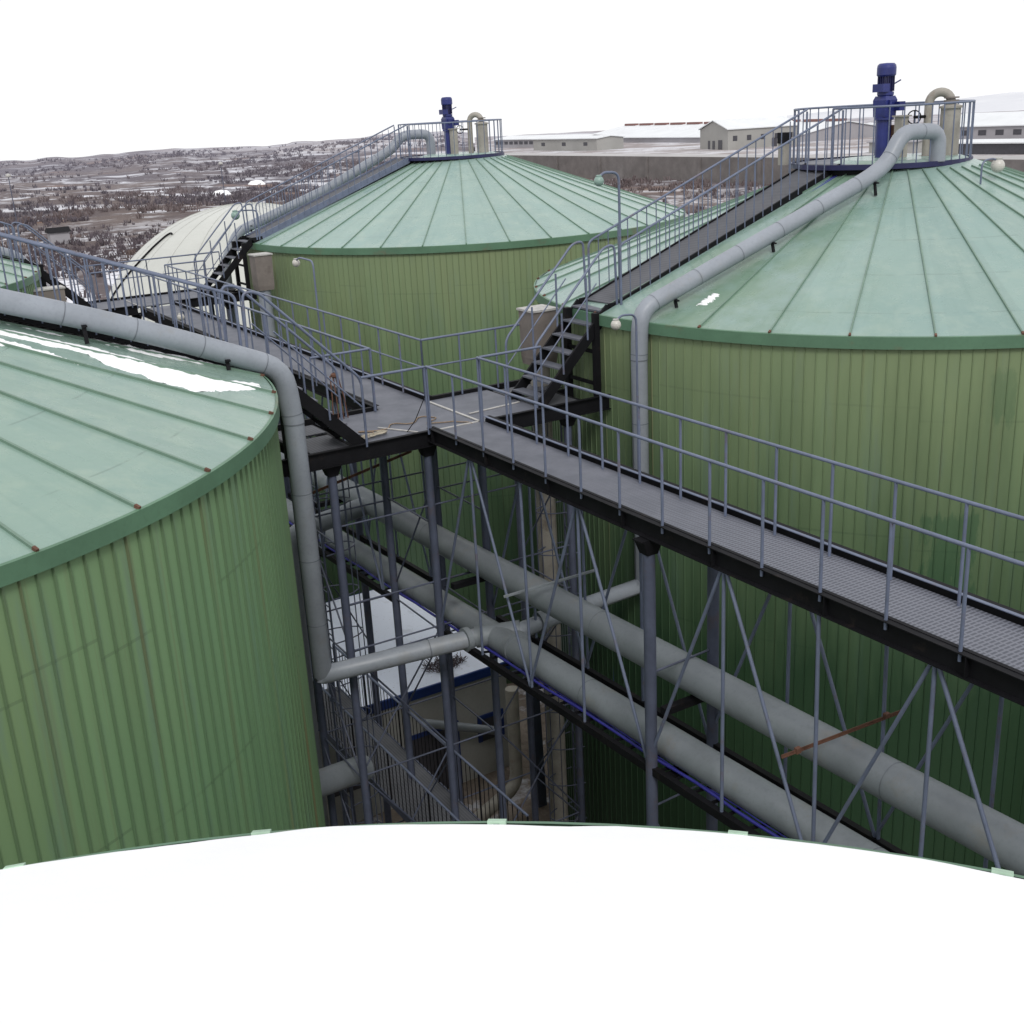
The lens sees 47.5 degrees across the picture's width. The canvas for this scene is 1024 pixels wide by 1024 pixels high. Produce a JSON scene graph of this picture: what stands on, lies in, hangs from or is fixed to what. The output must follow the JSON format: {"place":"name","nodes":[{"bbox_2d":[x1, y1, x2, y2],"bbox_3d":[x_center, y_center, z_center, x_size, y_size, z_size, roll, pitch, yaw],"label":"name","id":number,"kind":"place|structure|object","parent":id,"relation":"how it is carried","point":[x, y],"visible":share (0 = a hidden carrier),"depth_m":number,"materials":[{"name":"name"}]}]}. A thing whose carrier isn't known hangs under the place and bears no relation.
{"place":"outdoors","nodes":[
{"label":"outdoors","id":0,"kind":"place"},
{"bbox_2d":[0,131,766,824],"bbox_3d":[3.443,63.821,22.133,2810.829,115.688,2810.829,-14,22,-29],"label":"ground","id":1,"kind":"structure","parent":0,"point":[134,181],"depth_m":341.80,"materials":[{"name":"soil"}]},
{"bbox_2d":[5,174,17,224],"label":"street lamp","id":2,"kind":"object","parent":1,"relation":"on","point":[8,175],"visible":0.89,"depth_m":232.59,"materials":[{"name":"metal"}]},
{"bbox_2d":[0,256,40,294],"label":"digester tank","id":3,"kind":"object","parent":1,"relation":"on","point":[27,276],"visible":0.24,"depth_m":31.82,"materials":[{"name":"green metal"}]},
{"bbox_2d":[0,221,18,260],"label":"roof walkway","id":4,"kind":"structure","parent":3,"relation":"on","point":[6,257],"depth_m":33.83,"materials":[{"name":"black metal"}]},
{"bbox_2d":[0,246,28,260],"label":"gas pipe","id":5,"kind":"object","parent":3,"relation":"attached to","point":[6,250],"visible":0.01,"depth_m":35.28,"materials":[{"name":"metal"}]},
{"bbox_2d":[33,285,65,301],"bbox_3d":[-12.709,0.310,34.819,0.980,13.940,0.600,-14,22,-29],"label":"overflow box","id":6,"kind":"object","parent":1,"relation":"on","point":[48,291],"visible":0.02,"depth_m":32.45,"materials":[{"name":"beige metal"}]},
{"bbox_2d":[45,226,70,244],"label":"field hut","id":7,"kind":"object","parent":1,"relation":"on","point":[59,234],"visible":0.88,"depth_m":197.57,"materials":[{"name":"white metal"}]},
{"bbox_2d":[0,320,325,868],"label":"digester tank","id":8,"kind":"object","parent":1,"relation":"on","point":[154,686],"visible":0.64,"depth_m":12.73,"materials":[{"name":"green metal"}]},
{"bbox_2d":[0,338,66,358],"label":"snow strip","id":9,"kind":"object","parent":8,"relation":"on","point":[20,345],"visible":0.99,"depth_m":14.98,"materials":[{"name":"white snow"}]},
{"bbox_2d":[0,318,212,363],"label":"snow strip","id":10,"kind":"object","parent":8,"relation":"on","point":[134,350],"visible":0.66,"depth_m":16.83,"materials":[{"name":"white snow"}]},
{"bbox_2d":[0,232,241,366],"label":"roof walkway","id":11,"kind":"structure","parent":8,"relation":"on","point":[76,330],"depth_m":16.99,"materials":[{"name":"black metal"}]},
{"bbox_2d":[0,329,260,391],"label":"snow strip","id":12,"kind":"object","parent":8,"relation":"on","point":[190,382],"visible":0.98,"depth_m":15.69,"materials":[{"name":"white snow"}]},
{"bbox_2d":[0,288,475,683],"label":"gas pipe","id":13,"kind":"object","parent":8,"relation":"attached to","point":[275,370],"visible":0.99,"depth_m":18.23,"materials":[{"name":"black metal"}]},
{"bbox_2d":[319,755,373,796],"bbox_3d":[-3.373,5.029,21.949,0.512,0.811,1.678,13,25,38],"label":"drain pipe","id":14,"kind":"object","parent":8,"relation":"attached to","point":[338,776],"visible":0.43,"depth_m":21.83,"materials":[{"name":"grey metal"}]},
{"bbox_2d":[131,302,233,322],"bbox_3d":[-11.354,-0.592,39.268,5.130,12.595,2.120,-14,22,-29],"label":"support trestle","id":15,"kind":"object","parent":1,"relation":"on","point":[226,305],"visible":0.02,"depth_m":37.60,"materials":[{"name":"paint"}]},
{"bbox_2d":[74,251,257,315],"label":"crossing platform","id":16,"kind":"structure","parent":15,"relation":"on","point":[117,305],"depth_m":37.11,"materials":[{"name":"black metal"}]},
{"bbox_2d":[11,222,96,307],"bbox_3d":[-13.831,-7.206,34.972,2.068,3.039,1.050,-14,22,-29],"label":"steel stair","id":17,"kind":"object","parent":16,"relation":"on","point":[45,276],"visible":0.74,"depth_m":34.77,"materials":[{"name":"grey metal"}]},
{"bbox_2d":[194,202,262,300],"bbox_3d":[-9.158,-8.366,37.595,2.068,3.039,1.050,-14,22,-29],"label":"steel stair","id":18,"kind":"object","parent":16,"relation":"on","point":[241,241],"visible":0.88,"depth_m":37.53,"materials":[{"name":"grey metal"}]},
{"bbox_2d":[106,202,280,328],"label":"gas holder","id":19,"kind":"object","parent":1,"relation":"on","point":[190,234],"visible":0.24,"depth_m":54.62,"materials":[{"name":"white fabric"}]},
{"bbox_2d":[218,162,225,201],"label":"street lamp","id":20,"kind":"object","parent":1,"relation":"on","point":[220,163],"visible":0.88,"depth_m":275.02,"materials":[{"name":"metal"}]},
{"bbox_2d":[213,190,230,194],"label":"snow mound","id":21,"kind":"object","parent":1,"relation":"on","point":[222,191],"visible":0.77,"depth_m":310.74,"materials":[{"name":"white snow"}]},
{"bbox_2d":[248,180,265,184],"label":"snow mound","id":22,"kind":"object","parent":1,"relation":"on","point":[256,182],"visible":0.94,"depth_m":348.64,"materials":[{"name":"white snow"}]},
{"bbox_2d":[247,252,276,337],"bbox_3d":[-7.401,-1.262,38.149,0.600,14.190,0.600,-14,22,-29],"label":"overflow box","id":23,"kind":"object","parent":1,"relation":"on","point":[261,267],"visible":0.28,"depth_m":35.89,"materials":[{"name":"beige metal"}]},
{"bbox_2d":[278,417,311,669],"bbox_3d":[-6.248,1.885,31.218,1.480,12.665,0.220,-14,22,-29],"label":"support bent","id":24,"kind":"object","parent":1,"relation":"on","point":[287,485],"visible":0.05,"depth_m":30.58,"materials":[{"name":"paint"}]},
{"bbox_2d":[132,265,432,601],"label":"truss walkway","id":25,"kind":"structure","parent":24,"relation":"on","point":[387,393],"depth_m":24.98,"materials":[{"name":"black metal"}]},
{"bbox_2d":[177,311,185,323],"bbox_3d":[-8.994,-5.272,31.825,0.197,0.454,0.355,6,21,23],"label":"gooseneck lamp","id":26,"kind":"object","parent":25,"relation":"on","point":[179,316],"visible":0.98,"depth_m":31.68,"materials":[{"name":"blue metal"}]},
{"bbox_2d":[292,257,322,360],"bbox_3d":[-4.646,-4.615,26.616,0.180,2.379,1.142,-14,22,-29],"label":"gooseneck lamp","id":27,"kind":"object","parent":25,"relation":"attached to","point":[295,262],"visible":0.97,"depth_m":26.20,"materials":[{"name":"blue metal"}]},
{"bbox_2d":[312,451,411,493],"bbox_3d":[-2.948,-0.768,22.651,2.052,0.749,0.040,-5,19,-5],"label":"rusty bar","id":28,"kind":"object","parent":25,"relation":"attached to","point":[365,470],"visible":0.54,"depth_m":22.64,"materials":[{"name":"brown metal"}]},
{"bbox_2d":[289,521,781,837],"bbox_3d":[-1.786,1.824,22.516,0.102,1.143,36.402,-14,22,-29],"label":"power cable","id":29,"kind":"object","parent":25,"relation":"on","point":[735,810],"visible":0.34,"depth_m":17.52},
{"bbox_2d":[286,498,888,851],"bbox_3d":[-3.295,0.867,25.486,1.020,2.038,43.517,-14,22,-29],"label":"header pipe","id":30,"kind":"object","parent":25,"relation":"attached to","point":[758,796],"visible":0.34,"depth_m":17.10,"materials":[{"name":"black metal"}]},
{"bbox_2d":[400,592,787,837],"bbox_3d":[-1.727,1.814,22.550,0.083,1.132,36.401,-14,22,-29],"label":"power cable","id":31,"kind":"object","parent":25,"relation":"on","point":[757,819],"visible":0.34,"depth_m":16.66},
{"bbox_2d":[296,383,391,825],"bbox_3d":[-3.852,3.055,27.469,1.480,12.665,0.220,-14,22,-29],"label":"support bent","id":32,"kind":"object","parent":1,"relation":"on","point":[369,635],"visible":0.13,"depth_m":27.57,"materials":[{"name":"paint"}]},
{"bbox_2d":[310,437,382,825],"bbox_3d":[-3.140,4.388,23.456,0.754,12.700,0.728,-14,22,-29],"label":"caged ladder","id":33,"kind":"object","parent":1,"relation":"on","point":[322,543],"visible":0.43,"depth_m":22.71,"materials":[{"name":"metal"}]},
{"bbox_2d":[0,134,774,299],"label":"scrub","id":34,"kind":"object","parent":1,"relation":"on","point":[74,216],"visible":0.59,"depth_m":284.50,"materials":[{"name":"brown plant"}]},
{"bbox_2d":[318,589,509,826],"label":"pump house","id":35,"kind":"structure","parent":1,"relation":"on","point":[478,753],"depth_m":32.60,"materials":[{"name":"white metal"}]},
{"bbox_2d":[334,783,360,796],"bbox_3d":[-4.397,7.101,30.960,0.900,0.800,0.060,-14,22,-29],"label":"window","id":36,"kind":"structure","parent":35,"relation":"in","point":[336,794],"depth_m":31.05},
{"bbox_2d":[412,720,462,787],"bbox_3d":[-2.157,6.912,32.320,1.640,2.000,0.080,-14,22,-29],"label":"door","id":37,"kind":"structure","parent":35,"relation":"in","point":[442,732],"depth_m":32.18,"materials":[{"name":"grey metal"}]},
{"bbox_2d":[421,719,494,734],"bbox_3d":[-1.395,5.869,31.757,2.412,1.317,0.236,-16,23,-33],"label":"drain pipe","id":38,"kind":"object","parent":35,"relation":"attached to","point":[462,727],"visible":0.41,"depth_m":31.75,"materials":[{"name":"grey metal"}]},
{"bbox_2d":[477,708,504,742],"bbox_3d":[-0.605,6.058,33.045,0.840,0.820,0.080,-14,22,-29],"label":"window","id":39,"kind":"structure","parent":35,"relation":"in","point":[488,718],"depth_m":32.96,"materials":[{"name":"glass"}]},
{"bbox_2d":[312,644,528,824],"bbox_3d":[-3.693,6.605,27.241,1.150,6.096,14.096,-14,22,-29],"label":"gangway","id":40,"kind":"object","parent":1,"relation":"on","point":[397,786],"visible":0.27,"depth_m":24.06,"materials":[{"name":"paint"}]},
{"bbox_2d":[289,396,585,825],"bbox_3d":[-1.174,4.379,23.336,5.130,12.595,2.120,-14,22,-29],"label":"support trestle","id":41,"kind":"object","parent":1,"relation":"on","point":[434,520],"visible":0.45,"depth_m":22.30,"materials":[{"name":"paint"}]},
{"bbox_2d":[277,323,610,476],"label":"crossing platform","id":42,"kind":"structure","parent":41,"relation":"on","point":[325,449],"depth_m":20.94,"materials":[{"name":"black metal"}]},
{"bbox_2d":[220,284,367,458],"bbox_3d":[-3.609,-2.214,18.974,2.068,3.039,1.050,-14,22,-29],"label":"steel stair","id":43,"kind":"object","parent":42,"relation":"on","point":[327,420],"visible":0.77,"depth_m":18.91,"materials":[{"name":"grey metal"}]},
{"bbox_2d":[329,372,348,418],"bbox_3d":[-3.181,-2.078,20.951,0.183,0.854,0.399,11,24,35],"label":"hose bundle","id":44,"kind":"object","parent":42,"relation":"hanging from","point":[333,375],"visible":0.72,"depth_m":20.93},
{"bbox_2d":[361,430,387,438],"bbox_3d":[-2.466,-1.325,19.970,0.338,0.047,0.682,15,26,42],"label":"rope tangle","id":45,"kind":"object","parent":42,"relation":"on","point":[378,432],"visible":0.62,"depth_m":19.97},
{"bbox_2d":[358,416,471,432],"bbox_3d":[-0.806,-1.307,19.729,3.783,0.030,1.682,8,22,30],"label":"rope","id":46,"kind":"object","parent":42,"relation":"on","point":[370,431],"visible":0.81,"depth_m":20.59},
{"bbox_2d":[407,396,424,431],"bbox_3d":[-1.624,-1.893,19.823,0.472,1.126,0.036,4,20,21],"label":"loose wire","id":47,"kind":"object","parent":42,"relation":"hanging from","point":[417,414],"visible":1,"depth_m":19.89,"materials":[{"name":"black metal"}]},
{"bbox_2d":[505,241,618,407],"bbox_3d":[0.996,-3.408,21.703,2.068,3.039,1.050,-14,22,-29],"label":"steel stair","id":48,"kind":"object","parent":42,"relation":"on","point":[562,330],"visible":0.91,"depth_m":21.66,"materials":[{"name":"grey metal"}]},
{"bbox_2d":[244,151,683,683],"bbox_3d":[-1.423,-4.617,43.156,15.570,16.639,15.570,-14,22,-29],"label":"digester tank","id":49,"kind":"object","parent":1,"relation":"on","point":[427,249],"visible":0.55,"depth_m":35.58,"materials":[{"name":"green metal"}]},
{"bbox_2d":[231,209,260,237],"bbox_3d":[-8.554,-9.208,37.378,0.848,1.008,0.275,-9,20,-18],"label":"gooseneck lamp","id":50,"kind":"object","parent":49,"relation":"on","point":[234,213],"visible":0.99,"depth_m":37.14,"materials":[{"name":"blue metal"}]},
{"bbox_2d":[245,124,409,239],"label":"roof walkway","id":51,"kind":"structure","parent":49,"relation":"on","point":[299,213],"depth_m":38.66,"materials":[{"name":"grey metal"}]},
{"bbox_2d":[220,129,435,322],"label":"gas pipe","id":52,"kind":"object","parent":49,"relation":"attached to","point":[426,134],"visible":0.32,"depth_m":40.05,"materials":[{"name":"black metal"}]},
{"bbox_2d":[398,119,503,163],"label":"roof platform","id":53,"kind":"structure","parent":49,"relation":"on","point":[416,158],"depth_m":39.16,"materials":[{"name":"black metal"}]},
{"bbox_2d":[439,97,458,153],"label":"mixer motor","id":54,"kind":"object","parent":53,"relation":"on","point":[447,109],"visible":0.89,"depth_m":40.05,"materials":[{"name":"blue metal"}]},
{"bbox_2d":[448,112,488,153],"bbox_3d":[-1.499,-13.040,40.089,1.416,1.389,0.490,-1,19,6],"label":"relief valve","id":55,"kind":"object","parent":53,"relation":"on","point":[482,131],"visible":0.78,"depth_m":40.00,"materials":[{"name":"beige metal"}]},
{"bbox_2d":[474,686,522,820],"bbox_3d":[-0.801,6.544,29.752,0.350,3.124,3.401,10,23,34],"label":"drain pipe","id":56,"kind":"object","parent":1,"relation":"on","point":[512,787],"visible":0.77,"depth_m":30.67,"materials":[{"name":"grey metal"}]},
{"bbox_2d":[0,819,1023,878],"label":"digester tank","id":57,"kind":"object","parent":1,"relation":"on","point":[569,824],"visible":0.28,"depth_m":6.25,"materials":[{"name":"green paint"}]},
{"bbox_2d":[0,824,1023,1023],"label":"snow cover","id":58,"kind":"object","parent":57,"relation":"on","point":[448,924],"visible":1,"depth_m":4.60,"materials":[{"name":"white snow"}]},
{"bbox_2d":[533,678,546,807],"bbox_3d":[0.628,5.932,31.107,0.360,4.406,0.260,-14,22,-29],"label":"square post","id":59,"kind":"object","parent":1,"relation":"on","point":[542,795],"visible":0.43,"depth_m":31.16,"materials":[{"name":"metal"}]},
{"bbox_2d":[516,304,567,821],"bbox_3d":[0.858,2.774,25.016,0.600,14.320,0.600,-14,22,-29],"label":"overflow box","id":60,"kind":"object","parent":1,"relation":"on","point":[542,323],"visible":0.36,"depth_m":24.09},
{"bbox_2d":[532,423,586,821],"bbox_3d":[1.067,3.722,24.878,0.787,12.600,0.742,-14,22,-29],"label":"caged ladder","id":61,"kind":"object","parent":1,"relation":"on","point":[568,635],"visible":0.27,"depth_m":24.90,"materials":[{"name":"metal"}]},
{"bbox_2d":[281,452,1023,875],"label":"header pipe","id":62,"kind":"object","parent":1,"relation":"on","point":[951,812],"visible":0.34,"depth_m":15.32,"materials":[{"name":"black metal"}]},
{"bbox_2d":[632,536,719,830],"bbox_3d":[2.563,6.188,17.428,1.480,12.665,0.220,-14,22,-29],"label":"support bent","id":63,"kind":"object","parent":1,"relation":"on","point":[648,549],"visible":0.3,"depth_m":15.92,"materials":[{"name":"paint"}]},
{"bbox_2d":[425,356,1023,868],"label":"truss walkway","id":64,"kind":"structure","parent":63,"relation":"on","point":[961,632],"depth_m":14.30,"materials":[{"name":"black metal"}]},
{"bbox_2d":[504,568,597,597],"bbox_3d":[0.621,1.137,18.612,1.530,0.409,0.050,-3,19,0],"label":"pale bar","id":65,"kind":"object","parent":64,"relation":"on","point":[548,583],"visible":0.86,"depth_m":18.60,"materials":[{"name":"grey metal"}]},
{"bbox_2d":[781,710,899,758],"bbox_3d":[3.848,2.575,13.545,1.569,0.341,0.068,-8,20,-13],"label":"rusty bar","id":66,"kind":"object","parent":64,"relation":"on","point":[797,750],"visible":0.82,"depth_m":13.53,"materials":[{"name":"brown metal"}]},
{"bbox_2d":[510,155,1023,184],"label":"retaining wall","id":67,"kind":"structure","parent":1,"relation":"on","point":[659,167],"depth_m":280.69,"materials":[{"name":"concrete"}]},
{"bbox_2d":[534,153,1023,869],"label":"digester tank","id":68,"kind":"object","parent":1,"relation":"on","point":[880,333],"visible":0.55,"depth_m":20.09,"materials":[{"name":"green metal"}]},
{"bbox_2d":[594,171,622,304],"bbox_3d":[1.758,-4.718,21.021,0.564,2.780,0.180,-14,22,-29],"label":"gooseneck lamp","id":69,"kind":"object","parent":68,"relation":"attached to","point":[598,180],"visible":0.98,"depth_m":20.93,"materials":[{"name":"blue metal"}]},
{"bbox_2d":[696,293,719,305],"bbox_3d":[3.451,-3.725,20.425,0.456,0.173,0.263,-14,22,-29],"label":"snow strip","id":70,"kind":"object","parent":68,"relation":"on","point":[708,299],"visible":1,"depth_m":20.42,"materials":[{"name":"white snow"}]},
{"bbox_2d":[587,109,843,303],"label":"roof walkway","id":71,"kind":"structure","parent":68,"relation":"on","point":[763,202],"depth_m":22.80,"materials":[{"name":"black metal"}]},
{"bbox_2d":[613,175,836,680],"bbox_3d":[4.360,-1.295,23.802,5.891,10.437,0.124,-14,22,-29],"label":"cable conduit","id":72,"kind":"object","parent":68,"relation":"attached to","point":[832,177],"visible":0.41,"depth_m":23.41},
{"bbox_2d":[516,123,945,634],"bbox_3d":[4.207,-2.707,21.685,10.470,8.185,0.564,-14,22,-29],"label":"gas pipe","id":73,"kind":"object","parent":68,"relation":"attached to","point":[648,306],"visible":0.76,"depth_m":21.10,"materials":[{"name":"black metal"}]},
{"bbox_2d":[611,314,639,581],"bbox_3d":[2.051,-1.007,20.623,0.570,5.006,0.180,-14,22,-29],"label":"gooseneck lamp","id":74,"kind":"object","parent":73,"relation":"attached to","point":[615,323],"visible":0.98,"depth_m":20.13,"materials":[{"name":"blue metal"}]},
{"bbox_2d":[791,100,975,175],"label":"roof platform","id":75,"kind":"structure","parent":68,"relation":"on","point":[844,169],"depth_m":23.26,"materials":[{"name":"black metal"}]},
{"bbox_2d":[777,132,791,164],"bbox_3d":[5.772,-7.706,24.678,0.210,0.660,0.200,-14,22,-29],"label":"junction box","id":76,"kind":"object","parent":75,"relation":"attached to","point":[785,151],"visible":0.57,"depth_m":24.62,"materials":[{"name":"beige metal"}]},
{"bbox_2d":[872,63,904,157],"bbox_3d":[7.771,-8.339,24.260,0.606,1.925,0.600,-14,22,-29],"label":"mixer motor","id":77,"kind":"object","parent":75,"relation":"on","point":[883,87],"visible":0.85,"depth_m":24.08,"materials":[{"name":"blue metal"}]},
{"bbox_2d":[892,87,962,157],"bbox_3d":[8.562,-8.020,24.034,1.416,1.389,0.490,-1,19,6],"label":"relief valve","id":78,"kind":"object","parent":75,"relation":"on","point":[948,95],"visible":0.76,"depth_m":23.89,"materials":[{"name":"beige metal"}]},
{"bbox_2d":[980,157,1004,183],"bbox_3d":[9.199,-6.447,22.291,0.548,0.656,0.260,-14,22,-29],"label":"gooseneck lamp","id":79,"kind":"object","parent":68,"relation":"on","point":[997,164],"visible":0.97,"depth_m":22.20,"materials":[{"name":"white glass"}]},
{"bbox_2d":[421,652,466,672],"bbox_3d":[-1.879,4.191,32.365,1.315,0.229,1.010,-14,22,-29],"label":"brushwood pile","id":80,"kind":"object","parent":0,"point":[455,661],"visible":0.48,"depth_m":32.39,"materials":[{"name":"grey plant"}]},
{"bbox_2d":[0,0,1023,160],"label":"sky","id":81,"kind":"structure","parent":0,"point":[79,78],"materials":[{"name":"white"}]},
{"bbox_2d":[474,110,1023,159],"bbox_3d":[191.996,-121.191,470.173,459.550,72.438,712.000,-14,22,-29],"label":"plateau","id":82,"kind":"structure","parent":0,"point":[662,148],"depth_m":325.33,"materials":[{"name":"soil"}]},
{"bbox_2d":[493,134,601,147],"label":"hall","id":83,"kind":"structure","parent":82,"relation":"on","point":[520,141],"depth_m":408.52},
{"bbox_2d":[531,135,624,150],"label":"hall","id":84,"kind":"structure","parent":82,"relation":"on","point":[579,143],"depth_m":353.13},
{"bbox_2d":[594,118,874,142],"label":"long shed","id":85,"kind":"structure","parent":82,"relation":"on","point":[680,132],"depth_m":383.58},
{"bbox_2d":[698,116,799,149],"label":"factory building","id":86,"kind":"structure","parent":82,"relation":"on","point":[729,134],"depth_m":308.34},
{"bbox_2d":[718,140,721,149],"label":"door","id":87,"kind":"structure","parent":86,"relation":"in","point":[719,141],"depth_m":308.59,"materials":[{"name":"grey metal"}]},
{"bbox_2d":[867,139,921,152],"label":"shed","id":88,"kind":"structure","parent":82,"relation":"on","point":[909,147],"depth_m":243.42,"materials":[{"name":"grey"}]},
{"bbox_2d":[958,139,1023,153],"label":"greenhouse","id":89,"kind":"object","parent":82,"relation":"on","point":[997,146],"depth_m":224.53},
{"bbox_2d":[959,111,1023,138],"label":"workshop","id":90,"kind":"structure","parent":82,"relation":"on","point":[998,125],"depth_m":275.02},
{"bbox_2d":[978,130,985,134],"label":"window","id":91,"kind":"structure","parent":90,"relation":"in","point":[980,132],"depth_m":275.61,"materials":[{"name":"black glass"}]},
{"bbox_2d":[995,130,1003,134],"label":"window","id":92,"kind":"structure","parent":90,"relation":"in","point":[998,132],"depth_m":272.53,"materials":[{"name":"black glass"}]},
{"bbox_2d":[1013,129,1021,134],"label":"window","id":93,"kind":"structure","parent":90,"relation":"in","point":[1015,131],"depth_m":269.39,"materials":[{"name":"black glass"}]},
{"bbox_2d":[504,153,1023,158],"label":"road","id":94,"kind":"structure","parent":0,"point":[742,155],"depth_m":280.03,"materials":[{"name":"white snow"}]},
{"bbox_2d":[787,91,1023,120],"bbox_3d":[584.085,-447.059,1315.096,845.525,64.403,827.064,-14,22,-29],"label":"hills","id":95,"kind":"structure","parent":0,"point":[1011,101],"depth_m":1186.41,"materials":[{"name":"white snow"}]}
]}

